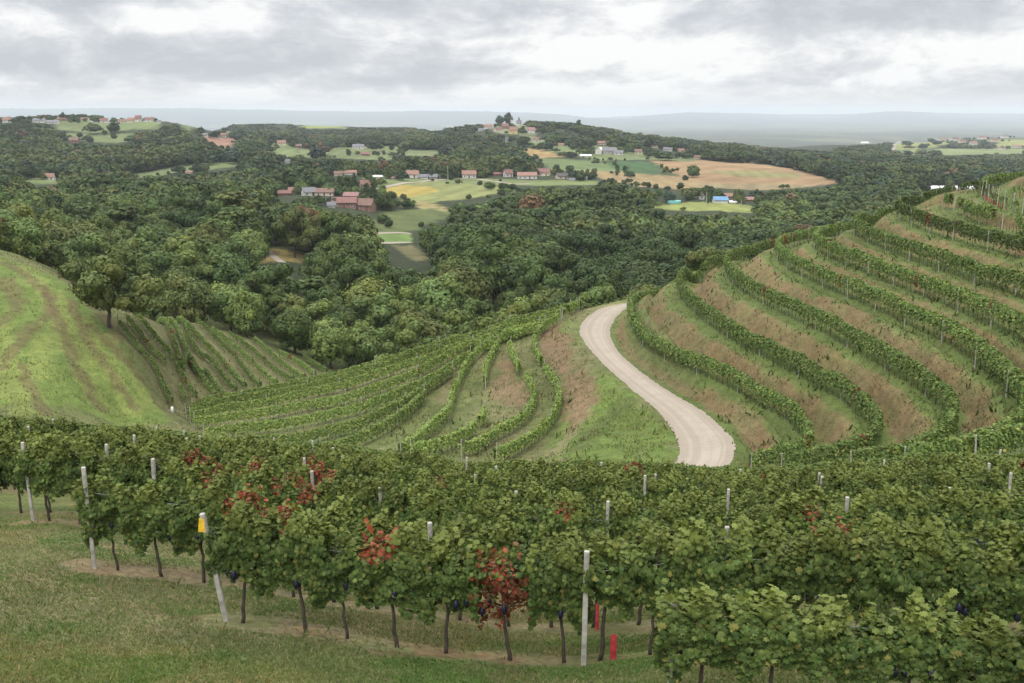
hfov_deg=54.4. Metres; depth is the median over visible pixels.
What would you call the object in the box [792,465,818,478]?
grape vine
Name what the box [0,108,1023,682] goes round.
ground
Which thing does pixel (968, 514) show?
grape vine
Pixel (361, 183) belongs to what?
village house
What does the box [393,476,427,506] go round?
grape vine
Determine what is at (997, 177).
vine row
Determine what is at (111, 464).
grape vine
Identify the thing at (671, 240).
broadleaf tree
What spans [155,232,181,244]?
broadleaf tree
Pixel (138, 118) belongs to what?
village house
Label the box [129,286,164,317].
broadleaf tree
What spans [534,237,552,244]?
broadleaf tree
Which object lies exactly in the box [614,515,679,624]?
grape vine
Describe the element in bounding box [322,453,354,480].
grape vine
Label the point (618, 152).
village house
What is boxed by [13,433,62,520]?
grape vine
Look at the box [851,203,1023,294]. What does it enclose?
vine row
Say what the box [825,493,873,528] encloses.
grape vine
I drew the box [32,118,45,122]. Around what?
village house
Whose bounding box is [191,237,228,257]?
broadleaf tree
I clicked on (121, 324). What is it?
vine row
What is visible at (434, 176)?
village house
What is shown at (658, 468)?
grape vine
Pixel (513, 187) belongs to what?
broadleaf tree
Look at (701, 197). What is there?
village house
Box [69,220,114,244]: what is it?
broadleaf tree
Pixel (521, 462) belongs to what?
grape vine
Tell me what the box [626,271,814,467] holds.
vine row
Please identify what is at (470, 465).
grape vine
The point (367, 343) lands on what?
broadleaf tree
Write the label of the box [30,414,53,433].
grape vine
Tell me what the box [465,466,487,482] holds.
grape vine
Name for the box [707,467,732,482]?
grape vine
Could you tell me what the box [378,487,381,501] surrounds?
vineyard post
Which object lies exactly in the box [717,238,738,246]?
broadleaf tree
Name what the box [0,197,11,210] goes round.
broadleaf tree
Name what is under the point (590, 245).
broadleaf tree
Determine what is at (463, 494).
grape vine
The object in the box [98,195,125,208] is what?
broadleaf tree
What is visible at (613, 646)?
vine guard
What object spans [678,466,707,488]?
grape vine
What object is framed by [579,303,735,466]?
gravel road
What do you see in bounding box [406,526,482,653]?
grape vine
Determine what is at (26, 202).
broadleaf tree
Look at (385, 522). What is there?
grape vine
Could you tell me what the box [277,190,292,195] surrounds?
village house
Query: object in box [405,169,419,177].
village house
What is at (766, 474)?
grape vine
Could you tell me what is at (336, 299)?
broadleaf tree
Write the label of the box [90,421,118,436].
grape vine
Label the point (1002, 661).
grape vine
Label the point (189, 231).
broadleaf tree
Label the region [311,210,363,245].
broadleaf tree
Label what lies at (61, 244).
broadleaf tree
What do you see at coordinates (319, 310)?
broadleaf tree
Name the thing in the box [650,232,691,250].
broadleaf tree
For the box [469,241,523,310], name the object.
broadleaf tree
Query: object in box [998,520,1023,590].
grape vine
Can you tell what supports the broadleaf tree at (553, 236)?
on the ground at (830, 416)
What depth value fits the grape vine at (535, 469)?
35.59 m
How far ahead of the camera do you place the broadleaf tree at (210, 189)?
352.41 m
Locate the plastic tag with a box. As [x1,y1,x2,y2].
[198,518,205,531]
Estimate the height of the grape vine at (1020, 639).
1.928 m
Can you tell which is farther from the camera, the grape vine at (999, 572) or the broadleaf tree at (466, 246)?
the broadleaf tree at (466, 246)
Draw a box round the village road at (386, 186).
[376,179,527,188]
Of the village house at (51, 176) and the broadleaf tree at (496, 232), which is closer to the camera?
the broadleaf tree at (496, 232)
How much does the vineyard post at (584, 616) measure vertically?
2.250 m
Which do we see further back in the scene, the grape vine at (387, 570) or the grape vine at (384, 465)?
the grape vine at (384, 465)
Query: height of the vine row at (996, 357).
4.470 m
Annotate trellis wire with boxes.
[240,577,900,614]
[332,550,1023,572]
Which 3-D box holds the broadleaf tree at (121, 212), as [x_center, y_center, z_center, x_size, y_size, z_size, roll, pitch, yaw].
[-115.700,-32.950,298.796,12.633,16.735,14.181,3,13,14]
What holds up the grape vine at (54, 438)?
on the ground at (830, 416)
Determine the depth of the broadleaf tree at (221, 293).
182.05 m
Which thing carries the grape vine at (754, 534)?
on the ground at (830, 416)
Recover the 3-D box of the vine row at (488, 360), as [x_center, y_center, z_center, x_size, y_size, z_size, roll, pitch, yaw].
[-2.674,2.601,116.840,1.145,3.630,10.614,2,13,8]
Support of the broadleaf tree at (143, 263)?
on the ground at (830, 416)
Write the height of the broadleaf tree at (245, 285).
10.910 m
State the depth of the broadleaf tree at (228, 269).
225.55 m
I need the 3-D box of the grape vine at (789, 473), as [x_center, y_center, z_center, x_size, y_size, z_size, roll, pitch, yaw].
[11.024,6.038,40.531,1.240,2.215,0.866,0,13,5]
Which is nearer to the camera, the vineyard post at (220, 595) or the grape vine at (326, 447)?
the vineyard post at (220, 595)
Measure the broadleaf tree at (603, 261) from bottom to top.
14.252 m
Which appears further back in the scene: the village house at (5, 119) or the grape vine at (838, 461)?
the village house at (5, 119)
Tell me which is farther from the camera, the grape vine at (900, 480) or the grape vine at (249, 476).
the grape vine at (900, 480)
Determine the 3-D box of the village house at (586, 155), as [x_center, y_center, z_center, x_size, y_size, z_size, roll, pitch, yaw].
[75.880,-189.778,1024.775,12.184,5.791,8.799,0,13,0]
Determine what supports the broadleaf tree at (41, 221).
on the ground at (830, 416)
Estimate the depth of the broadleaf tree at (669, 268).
237.66 m
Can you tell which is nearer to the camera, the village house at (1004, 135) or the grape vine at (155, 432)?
the grape vine at (155, 432)
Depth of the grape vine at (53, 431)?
36.42 m
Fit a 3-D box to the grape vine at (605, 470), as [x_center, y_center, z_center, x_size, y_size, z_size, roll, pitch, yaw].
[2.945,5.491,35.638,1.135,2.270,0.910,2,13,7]
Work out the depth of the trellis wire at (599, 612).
16.34 m
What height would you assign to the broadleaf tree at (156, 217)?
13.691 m
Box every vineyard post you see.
[21,442,34,521]
[81,467,96,568]
[105,444,108,457]
[151,458,157,531]
[200,512,228,621]
[310,470,313,486]
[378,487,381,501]
[427,522,432,567]
[581,550,589,665]
[606,501,609,533]
[643,475,645,503]
[667,600,677,682]
[725,526,729,548]
[726,489,729,513]
[820,476,823,488]
[844,496,848,514]
[974,435,976,453]
[1008,472,1012,493]
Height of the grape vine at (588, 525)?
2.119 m
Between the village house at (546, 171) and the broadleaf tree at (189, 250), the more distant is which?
the village house at (546, 171)
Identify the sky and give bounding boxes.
[0,0,1023,117]
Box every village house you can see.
[2,117,11,122]
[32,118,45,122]
[44,173,55,179]
[45,120,60,123]
[56,116,67,120]
[68,137,78,142]
[99,118,107,122]
[118,119,127,122]
[127,117,134,122]
[135,115,141,121]
[144,117,154,121]
[277,140,285,144]
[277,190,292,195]
[300,187,315,195]
[314,188,336,195]
[327,202,335,207]
[331,197,356,208]
[333,171,342,175]
[342,192,360,197]
[343,170,356,174]
[352,144,364,148]
[356,197,376,211]
[358,180,370,187]
[361,152,369,155]
[373,175,383,177]
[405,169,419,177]
[420,174,428,178]
[428,174,437,178]
[462,169,476,177]
[483,124,492,128]
[493,127,502,131]
[493,172,500,175]
[501,123,508,128]
[502,168,513,176]
[509,126,516,133]
[516,120,521,125]
[516,172,537,178]
[527,127,534,132]
[532,137,541,141]
[537,167,550,175]
[555,173,567,178]
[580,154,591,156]
[595,146,602,153]
[597,141,605,144]
[602,147,616,153]
[614,150,622,154]
[634,149,641,153]
[663,147,672,150]
[699,191,704,199]
[711,196,728,202]
[724,193,732,198]
[950,137,958,140]
[969,141,976,144]
[977,135,986,139]
[990,138,997,141]
[1000,134,1008,137]
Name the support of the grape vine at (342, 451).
on the ground at (830, 416)
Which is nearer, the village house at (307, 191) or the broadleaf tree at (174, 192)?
the broadleaf tree at (174, 192)
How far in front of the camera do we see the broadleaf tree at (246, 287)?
193.89 m
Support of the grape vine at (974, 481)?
on the ground at (830, 416)
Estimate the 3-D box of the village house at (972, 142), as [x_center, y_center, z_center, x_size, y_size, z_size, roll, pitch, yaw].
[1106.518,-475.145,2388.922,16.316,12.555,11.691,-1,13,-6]
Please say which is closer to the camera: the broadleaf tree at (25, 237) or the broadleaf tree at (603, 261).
the broadleaf tree at (25, 237)
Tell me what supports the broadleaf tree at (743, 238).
on the ground at (830, 416)
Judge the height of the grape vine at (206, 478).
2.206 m
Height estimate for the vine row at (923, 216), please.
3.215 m
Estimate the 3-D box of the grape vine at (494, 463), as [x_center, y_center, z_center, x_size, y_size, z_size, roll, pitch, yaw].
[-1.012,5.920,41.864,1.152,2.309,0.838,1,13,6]
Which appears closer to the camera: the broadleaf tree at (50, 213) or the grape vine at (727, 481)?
the grape vine at (727, 481)
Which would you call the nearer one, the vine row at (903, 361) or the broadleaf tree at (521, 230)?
the vine row at (903, 361)
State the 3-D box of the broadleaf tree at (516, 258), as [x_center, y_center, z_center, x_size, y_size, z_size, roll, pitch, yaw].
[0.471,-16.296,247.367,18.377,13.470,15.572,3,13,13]
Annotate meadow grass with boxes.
[0,509,849,682]
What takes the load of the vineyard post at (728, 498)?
on the ground at (830, 416)
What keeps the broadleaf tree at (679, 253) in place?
on the ground at (830, 416)
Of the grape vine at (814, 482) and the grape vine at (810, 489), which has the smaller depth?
the grape vine at (810, 489)
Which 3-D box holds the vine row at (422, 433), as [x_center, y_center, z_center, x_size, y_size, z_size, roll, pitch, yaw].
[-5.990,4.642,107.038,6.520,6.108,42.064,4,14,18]
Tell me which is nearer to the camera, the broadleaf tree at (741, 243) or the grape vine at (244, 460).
the grape vine at (244, 460)
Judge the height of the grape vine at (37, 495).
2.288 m
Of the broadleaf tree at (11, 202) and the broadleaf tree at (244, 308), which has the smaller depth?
the broadleaf tree at (244, 308)
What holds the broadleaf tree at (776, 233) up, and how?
on the ground at (830, 416)
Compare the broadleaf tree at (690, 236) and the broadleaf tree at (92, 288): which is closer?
the broadleaf tree at (92, 288)
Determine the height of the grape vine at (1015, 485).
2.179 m
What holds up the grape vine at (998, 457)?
on the ground at (830, 416)
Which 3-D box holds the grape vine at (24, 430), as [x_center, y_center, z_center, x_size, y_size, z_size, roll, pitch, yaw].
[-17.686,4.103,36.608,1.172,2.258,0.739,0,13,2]
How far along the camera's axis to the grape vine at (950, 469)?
34.11 m
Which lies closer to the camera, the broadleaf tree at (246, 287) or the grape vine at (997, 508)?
the grape vine at (997, 508)
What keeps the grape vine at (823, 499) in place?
on the ground at (830, 416)
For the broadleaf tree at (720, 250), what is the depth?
207.15 m
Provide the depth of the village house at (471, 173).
755.58 m
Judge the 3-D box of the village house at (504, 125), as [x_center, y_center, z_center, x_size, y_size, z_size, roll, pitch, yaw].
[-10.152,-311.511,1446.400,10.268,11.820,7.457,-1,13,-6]
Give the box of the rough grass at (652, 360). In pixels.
[0,176,1023,466]
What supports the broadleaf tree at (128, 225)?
on the ground at (830, 416)
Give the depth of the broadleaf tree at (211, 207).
291.66 m
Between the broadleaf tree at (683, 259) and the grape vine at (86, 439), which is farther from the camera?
the broadleaf tree at (683, 259)
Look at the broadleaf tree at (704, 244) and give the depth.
294.73 m
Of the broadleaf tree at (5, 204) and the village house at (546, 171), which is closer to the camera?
the broadleaf tree at (5, 204)
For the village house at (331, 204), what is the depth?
466.33 m
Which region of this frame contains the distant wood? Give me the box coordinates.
[0,114,1023,368]
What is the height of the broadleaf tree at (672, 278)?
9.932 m
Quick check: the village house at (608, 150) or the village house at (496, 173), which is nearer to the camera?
the village house at (496, 173)
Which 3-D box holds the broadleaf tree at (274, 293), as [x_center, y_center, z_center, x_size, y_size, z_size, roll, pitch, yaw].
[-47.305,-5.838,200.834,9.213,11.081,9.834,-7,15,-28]
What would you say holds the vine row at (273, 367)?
on the ground at (830, 416)
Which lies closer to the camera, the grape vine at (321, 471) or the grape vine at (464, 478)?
the grape vine at (321, 471)
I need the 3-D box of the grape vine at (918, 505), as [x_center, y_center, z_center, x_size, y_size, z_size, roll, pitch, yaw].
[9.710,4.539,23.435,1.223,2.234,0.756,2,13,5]
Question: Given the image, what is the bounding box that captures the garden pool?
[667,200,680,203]
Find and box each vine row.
[0,415,1023,477]
[2,417,1023,469]
[118,320,174,405]
[126,314,186,404]
[133,312,197,397]
[156,316,216,394]
[168,316,224,392]
[175,315,237,390]
[177,317,246,387]
[184,303,569,414]
[188,308,560,420]
[191,299,582,407]
[193,319,545,428]
[195,317,261,386]
[204,350,470,436]
[212,326,278,383]
[228,330,294,380]
[230,366,453,442]
[253,336,306,377]
[279,349,316,375]
[303,354,327,372]
[321,389,425,445]
[397,321,539,453]
[407,405,486,454]
[456,319,538,460]
[482,339,499,387]
[492,301,577,460]
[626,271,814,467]
[675,254,883,466]
[723,234,959,461]
[774,226,1023,455]
[812,221,1023,455]
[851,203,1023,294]
[894,180,1023,254]
[943,192,1023,234]
[979,171,1023,195]
[982,188,1023,213]
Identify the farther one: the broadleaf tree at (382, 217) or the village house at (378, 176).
the village house at (378, 176)
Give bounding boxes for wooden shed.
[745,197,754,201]
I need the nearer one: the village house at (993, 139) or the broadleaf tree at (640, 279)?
the broadleaf tree at (640, 279)
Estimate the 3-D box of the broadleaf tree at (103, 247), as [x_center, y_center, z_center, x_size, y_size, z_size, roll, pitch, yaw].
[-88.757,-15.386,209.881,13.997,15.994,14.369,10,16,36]
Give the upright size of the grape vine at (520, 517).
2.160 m
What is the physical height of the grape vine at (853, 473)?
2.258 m
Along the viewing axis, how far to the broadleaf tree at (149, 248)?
226.24 m
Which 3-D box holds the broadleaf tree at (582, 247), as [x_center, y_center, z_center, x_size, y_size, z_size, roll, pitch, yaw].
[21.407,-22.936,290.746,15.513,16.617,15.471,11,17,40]
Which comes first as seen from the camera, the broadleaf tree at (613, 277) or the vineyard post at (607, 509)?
the vineyard post at (607, 509)
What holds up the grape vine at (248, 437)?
on the ground at (830, 416)
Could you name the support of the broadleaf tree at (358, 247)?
on the ground at (830, 416)
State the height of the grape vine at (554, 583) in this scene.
2.405 m
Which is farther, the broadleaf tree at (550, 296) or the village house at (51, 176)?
the village house at (51, 176)
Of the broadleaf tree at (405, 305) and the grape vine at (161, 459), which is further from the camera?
the broadleaf tree at (405, 305)
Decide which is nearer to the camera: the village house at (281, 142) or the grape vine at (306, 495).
the grape vine at (306, 495)
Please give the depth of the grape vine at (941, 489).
25.93 m
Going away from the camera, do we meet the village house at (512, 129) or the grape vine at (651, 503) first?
the grape vine at (651, 503)
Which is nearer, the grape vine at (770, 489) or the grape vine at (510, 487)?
the grape vine at (770, 489)
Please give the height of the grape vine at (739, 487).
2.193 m
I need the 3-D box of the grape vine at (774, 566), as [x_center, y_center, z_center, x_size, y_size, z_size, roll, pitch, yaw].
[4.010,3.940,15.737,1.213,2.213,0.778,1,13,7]
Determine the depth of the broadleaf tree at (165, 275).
202.86 m
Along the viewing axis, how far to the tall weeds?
91.56 m
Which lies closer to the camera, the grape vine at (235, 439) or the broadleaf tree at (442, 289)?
the grape vine at (235, 439)
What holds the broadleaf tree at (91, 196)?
on the ground at (830, 416)
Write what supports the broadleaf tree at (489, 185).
on the ground at (830, 416)
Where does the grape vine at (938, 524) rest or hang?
on the ground at (830, 416)
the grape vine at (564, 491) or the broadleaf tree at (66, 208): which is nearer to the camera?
the grape vine at (564, 491)
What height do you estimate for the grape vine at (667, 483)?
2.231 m
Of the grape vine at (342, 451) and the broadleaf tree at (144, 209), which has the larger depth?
the broadleaf tree at (144, 209)
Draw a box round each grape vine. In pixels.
[0,420,20,437]
[0,428,25,489]
[0,438,34,512]
[5,412,31,433]
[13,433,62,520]
[17,437,51,512]
[18,423,44,441]
[19,433,40,445]
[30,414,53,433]
[40,430,63,444]
[44,428,68,439]
[46,437,99,523]
[48,415,76,439]
[58,430,83,442]
[64,433,99,509]
[68,433,100,452]
[69,424,98,435]
[70,468,135,569]
[81,429,108,443]
[84,447,129,496]
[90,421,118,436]
[90,427,126,460]
[95,442,122,473]
[107,428,132,446]
[112,441,156,478]
[115,433,149,451]
[115,479,187,576]
[116,424,136,436]
[117,443,164,498]
[127,427,162,442]
[131,421,154,438]
[147,434,176,459]
[148,448,184,499]
[149,431,175,444]
[153,427,172,435]
[159,455,201,502]
[166,438,197,458]
[168,475,230,582]
[172,432,198,441]
[172,433,207,450]
[179,446,216,473]
[186,462,234,508]
[190,443,221,468]
[192,433,214,447]
[200,434,233,461]
[203,497,279,622]
[211,435,238,446]
[211,458,245,482]
[211,483,269,585]
[218,455,271,508]
[220,445,249,467]
[224,440,251,454]
[233,433,256,447]
[234,457,275,479]
[240,447,275,467]
[247,438,277,462]
[251,438,277,451]
[256,467,301,510]
[259,498,302,596]
[262,504,334,632]
[270,446,301,478]
[270,462,310,490]
[277,441,298,454]
[294,443,318,458]
[296,476,340,528]
[299,454,328,469]
[300,449,324,463]
[300,517,373,638]
[301,459,341,489]
[307,495,360,602]
[314,442,337,457]
[319,449,342,468]
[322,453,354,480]
[324,479,373,527]
[331,474,361,510]
[332,444,355,459]
[340,508,397,608]
[345,450,369,471]
[346,455,379,487]
[348,518,428,647]
[352,446,378,460]
[358,472,406,526]
[359,472,398,498]
[370,454,405,493]
[371,455,395,471]
[377,448,400,464]
[389,458,415,481]
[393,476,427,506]
[395,485,439,531]
[396,446,421,467]
[399,466,433,487]
[404,516,450,613]
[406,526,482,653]
[411,457,443,480]
[418,451,439,469]
[419,474,460,517]
[427,489,473,527]
[428,468,456,495]
[432,514,488,619]
[435,461,466,476]
[440,455,456,471]
[446,465,480,502]
[452,475,493,522]
[464,460,481,473]
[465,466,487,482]
[465,494,502,538]
[465,533,539,660]
[471,514,535,626]
[474,457,501,476]
[474,467,509,499]
[482,468,510,481]
[482,477,522,509]
[496,497,540,544]
[498,457,519,478]
[502,475,534,493]
[509,465,536,485]
[511,481,554,521]
[515,458,533,473]
[521,520,581,627]
[526,468,559,495]
[527,530,595,662]
[530,463,556,484]
[536,456,558,477]
[537,490,583,539]
[542,487,583,531]
[551,468,586,496]
[556,463,581,487]
[557,456,584,471]
[566,502,613,542]
[573,528,632,660]
[576,468,608,504]
[577,526,630,627]
[580,485,620,526]
[581,456,599,476]
[582,465,609,501]
[599,458,621,474]
[601,492,649,539]
[603,472,638,508]
[609,466,630,483]
[609,491,653,527]
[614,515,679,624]
[617,526,691,654]
[620,459,646,474]
[629,465,657,489]
[631,475,665,511]
[642,461,669,478]
[642,492,684,527]
[643,497,689,529]
[650,582,752,682]
[653,468,682,491]
[658,474,694,498]
[659,519,724,570]
[663,458,690,482]
[672,516,752,610]
[673,486,715,514]
[675,490,726,539]
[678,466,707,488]
[685,464,710,480]
[685,475,720,502]
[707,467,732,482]
[707,483,751,518]
[710,508,770,560]
[712,494,760,534]
[713,470,735,498]
[713,475,746,502]
[722,583,823,682]
[727,461,756,481]
[727,470,752,487]
[728,521,808,613]
[739,474,767,497]
[742,480,783,524]
[753,494,796,535]
[753,515,806,588]
[755,464,776,478]
[759,470,782,482]
[766,472,800,494]
[767,464,793,482]
[776,481,819,520]
[779,466,812,487]
[786,493,830,535]
[789,516,868,616]
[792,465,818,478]
[793,468,830,496]
[795,594,894,682]
[802,462,825,481]
[804,516,863,592]
[811,485,847,512]
[814,460,841,479]
[819,466,858,499]
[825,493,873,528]
[834,455,865,473]
[839,467,859,490]
[841,483,886,525]
[843,519,927,623]
[846,468,886,497]
[855,466,875,483]
[857,458,890,470]
[861,509,916,573]
[863,483,914,525]
[867,587,968,682]
[875,463,917,492]
[878,482,906,512]
[880,462,905,481]
[881,460,911,475]
[898,520,988,617]
[900,512,964,584]
[901,454,931,479]
[901,490,955,537]
[903,464,940,481]
[906,464,946,494]
[918,482,953,513]
[926,451,950,473]
[929,463,960,477]
[930,471,970,498]
[937,483,993,544]
[937,612,1023,682]
[946,483,985,532]
[947,451,970,472]
[947,519,1019,597]
[955,458,985,490]
[956,541,1023,649]
[960,466,1003,498]
[970,453,994,469]
[974,482,1023,518]
[977,488,1023,547]
[983,460,1021,485]
[989,467,1023,496]
[992,454,1023,476]
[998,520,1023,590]
[1011,467,1023,478]
[1013,489,1023,507]
[1013,531,1023,624]
[1014,509,1023,531]
[1016,455,1023,473]
[1016,615,1023,645]
[1017,476,1023,489]
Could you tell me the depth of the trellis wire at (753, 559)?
15.67 m
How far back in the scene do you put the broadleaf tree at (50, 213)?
270.58 m
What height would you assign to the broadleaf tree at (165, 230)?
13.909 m
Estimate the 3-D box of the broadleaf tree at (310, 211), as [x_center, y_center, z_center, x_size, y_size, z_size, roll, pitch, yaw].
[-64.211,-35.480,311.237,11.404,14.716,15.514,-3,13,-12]
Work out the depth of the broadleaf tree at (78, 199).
334.38 m
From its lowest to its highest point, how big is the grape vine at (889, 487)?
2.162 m
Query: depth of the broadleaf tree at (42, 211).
294.69 m
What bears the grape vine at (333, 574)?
on the ground at (830, 416)
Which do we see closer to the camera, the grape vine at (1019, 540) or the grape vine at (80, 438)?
the grape vine at (1019, 540)
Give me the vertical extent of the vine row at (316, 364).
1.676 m
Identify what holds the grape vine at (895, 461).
on the ground at (830, 416)
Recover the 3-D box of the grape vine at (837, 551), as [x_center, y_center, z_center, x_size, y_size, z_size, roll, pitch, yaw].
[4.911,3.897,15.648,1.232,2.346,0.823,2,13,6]
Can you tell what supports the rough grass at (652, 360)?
on the ground at (830, 416)
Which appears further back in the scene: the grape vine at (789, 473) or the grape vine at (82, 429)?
the grape vine at (82, 429)
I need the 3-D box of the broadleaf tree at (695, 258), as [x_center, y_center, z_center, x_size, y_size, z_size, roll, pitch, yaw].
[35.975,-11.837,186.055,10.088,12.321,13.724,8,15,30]
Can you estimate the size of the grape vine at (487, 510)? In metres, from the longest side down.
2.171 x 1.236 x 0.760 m
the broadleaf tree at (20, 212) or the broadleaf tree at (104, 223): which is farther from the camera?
the broadleaf tree at (104, 223)
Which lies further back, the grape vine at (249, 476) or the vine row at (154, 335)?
the vine row at (154, 335)
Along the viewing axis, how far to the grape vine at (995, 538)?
17.83 m
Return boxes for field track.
[266,251,284,261]
[378,232,411,233]
[381,242,410,243]
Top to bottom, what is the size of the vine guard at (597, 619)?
0.570 m
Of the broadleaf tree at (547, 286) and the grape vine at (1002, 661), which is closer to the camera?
the grape vine at (1002, 661)
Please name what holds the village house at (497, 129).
on the ground at (830, 416)
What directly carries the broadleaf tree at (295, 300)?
on the ground at (830, 416)
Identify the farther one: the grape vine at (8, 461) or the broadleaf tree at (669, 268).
the broadleaf tree at (669, 268)
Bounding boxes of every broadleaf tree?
[0,188,26,201]
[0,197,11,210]
[0,217,46,257]
[2,198,39,221]
[4,187,16,196]
[4,201,19,205]
[5,203,42,229]
[15,191,33,199]
[22,230,45,261]
[30,213,48,223]
[31,199,49,210]
[32,205,48,217]
[38,205,78,223]
[39,219,93,242]
[40,212,76,226]
[43,229,60,245]
[44,193,63,206]
[49,200,86,216]
[49,240,70,255]
[56,247,168,327]
[60,231,117,259]
[61,258,93,282]
[64,193,97,211]
[66,233,113,267]
[67,200,99,217]
[68,192,96,200]
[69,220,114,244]
[71,195,98,215]
[79,214,116,233]
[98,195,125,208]
[102,227,134,244]
[104,204,149,226]
[110,243,146,292]
[112,197,158,221]
[117,220,137,234]
[117,251,171,292]
[118,225,165,253]
[118,250,161,295]
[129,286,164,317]
[140,224,172,234]
[141,243,184,264]
[142,210,181,226]
[144,204,159,215]
[149,268,185,323]
[153,251,191,277]
[154,235,221,283]
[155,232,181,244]
[155,269,216,322]
[157,186,192,208]
[157,211,196,231]
[158,225,181,232]
[164,196,205,214]
[168,225,195,236]
[177,232,196,250]
[183,197,206,218]
[184,261,212,286]
[188,222,232,253]
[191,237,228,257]
[195,199,222,230]
[198,182,226,200]
[199,244,253,284]
[206,281,264,330]
[207,205,256,233]
[209,186,244,205]
[214,189,259,209]
[214,219,236,234]
[221,241,255,268]
[224,289,263,336]
[225,227,269,260]
[231,285,265,332]
[233,262,299,323]
[236,282,253,291]
[257,285,286,333]
[268,306,314,352]
[271,208,321,257]
[276,294,313,321]
[285,210,315,252]
[293,298,333,357]
[295,275,341,307]
[296,204,319,248]
[302,257,333,283]
[303,233,389,272]
[305,287,356,327]
[306,295,345,308]
[306,315,354,368]
[308,238,349,275]
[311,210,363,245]
[326,252,378,303]
[332,263,398,304]
[337,310,358,354]
[339,275,395,317]
[343,320,387,366]
[344,232,389,257]
[349,257,388,282]
[349,286,400,329]
[376,214,386,222]
[381,298,443,328]
[382,313,431,354]
[383,263,418,298]
[384,220,392,226]
[386,309,447,348]
[393,198,400,206]
[395,276,440,303]
[401,200,410,207]
[413,271,469,310]
[416,318,451,337]
[421,224,455,258]
[429,223,466,257]
[429,262,493,314]
[429,307,496,347]
[434,234,458,249]
[434,309,450,323]
[435,257,475,276]
[438,231,460,248]
[443,297,493,325]
[448,225,503,258]
[452,251,500,262]
[456,219,481,228]
[456,225,524,256]
[458,234,495,258]
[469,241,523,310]
[482,316,506,325]
[484,181,496,189]
[493,249,548,289]
[493,293,547,321]
[495,115,504,122]
[495,288,528,315]
[497,183,507,188]
[501,225,536,237]
[503,112,511,123]
[506,184,516,190]
[506,237,539,256]
[508,217,532,226]
[508,217,535,228]
[512,259,561,299]
[525,222,556,235]
[526,282,576,302]
[527,233,544,238]
[529,228,543,235]
[530,287,574,311]
[533,232,559,245]
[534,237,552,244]
[534,243,581,284]
[535,239,573,264]
[540,262,565,281]
[540,273,577,296]
[542,299,582,315]
[556,233,583,255]
[560,257,607,295]
[566,233,608,251]
[569,296,603,308]
[570,234,613,261]
[571,228,590,236]
[572,268,627,299]
[574,286,619,306]
[591,229,610,242]
[593,223,631,241]
[593,254,625,269]
[596,238,621,256]
[600,258,661,278]
[604,243,623,254]
[613,247,658,265]
[616,276,636,292]
[618,271,635,284]
[620,283,661,299]
[621,270,670,295]
[622,234,649,247]
[623,268,640,276]
[624,234,666,253]
[633,276,651,287]
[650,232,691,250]
[650,235,681,246]
[651,235,682,247]
[651,263,668,275]
[654,265,673,279]
[656,250,672,264]
[663,228,696,250]
[664,243,689,258]
[666,268,688,282]
[670,261,686,276]
[680,254,685,264]
[681,228,708,247]
[685,247,725,273]
[691,238,713,251]
[702,246,750,259]
[705,226,735,237]
[707,230,736,244]
[715,244,737,249]
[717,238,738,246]
[727,225,753,237]
[732,237,748,246]
[735,234,761,251]
[745,243,768,257]
[749,240,765,249]
[753,194,761,203]
[767,229,786,247]
[771,224,794,238]
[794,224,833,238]
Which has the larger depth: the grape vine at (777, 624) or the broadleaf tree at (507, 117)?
the broadleaf tree at (507, 117)
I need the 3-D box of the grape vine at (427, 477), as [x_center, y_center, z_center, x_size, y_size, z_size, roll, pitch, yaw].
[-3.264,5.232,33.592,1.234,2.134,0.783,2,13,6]
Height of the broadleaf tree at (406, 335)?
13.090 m
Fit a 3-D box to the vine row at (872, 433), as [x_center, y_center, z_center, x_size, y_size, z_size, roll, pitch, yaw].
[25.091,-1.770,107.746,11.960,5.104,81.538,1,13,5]
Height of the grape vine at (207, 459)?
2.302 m
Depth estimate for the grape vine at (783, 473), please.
34.59 m
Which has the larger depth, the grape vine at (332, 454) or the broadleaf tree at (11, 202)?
the broadleaf tree at (11, 202)
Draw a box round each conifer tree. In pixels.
[351,172,358,187]
[361,182,374,198]
[371,184,378,199]
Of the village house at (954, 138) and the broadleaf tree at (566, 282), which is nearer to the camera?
the broadleaf tree at (566, 282)
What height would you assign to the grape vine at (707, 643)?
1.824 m
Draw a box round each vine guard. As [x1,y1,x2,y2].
[595,603,598,630]
[610,634,616,659]
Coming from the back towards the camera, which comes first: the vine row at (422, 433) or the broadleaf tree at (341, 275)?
the broadleaf tree at (341, 275)
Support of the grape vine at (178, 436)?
on the ground at (830, 416)
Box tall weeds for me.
[223,174,1023,466]
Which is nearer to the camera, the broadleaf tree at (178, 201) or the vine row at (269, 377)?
the vine row at (269, 377)
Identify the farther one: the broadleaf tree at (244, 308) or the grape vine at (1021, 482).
the broadleaf tree at (244, 308)
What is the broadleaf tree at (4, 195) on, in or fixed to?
on the ground at (830, 416)
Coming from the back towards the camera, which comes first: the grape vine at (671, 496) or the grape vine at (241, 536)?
the grape vine at (671, 496)
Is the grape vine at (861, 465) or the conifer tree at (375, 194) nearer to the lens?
the grape vine at (861, 465)
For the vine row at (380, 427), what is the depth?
97.15 m
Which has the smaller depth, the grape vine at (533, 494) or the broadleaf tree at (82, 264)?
the grape vine at (533, 494)
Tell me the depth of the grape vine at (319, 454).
36.19 m
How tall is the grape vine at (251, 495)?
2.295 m
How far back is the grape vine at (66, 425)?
41.95 m
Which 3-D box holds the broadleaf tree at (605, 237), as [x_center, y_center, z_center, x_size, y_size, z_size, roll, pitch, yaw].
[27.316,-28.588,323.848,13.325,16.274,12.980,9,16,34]

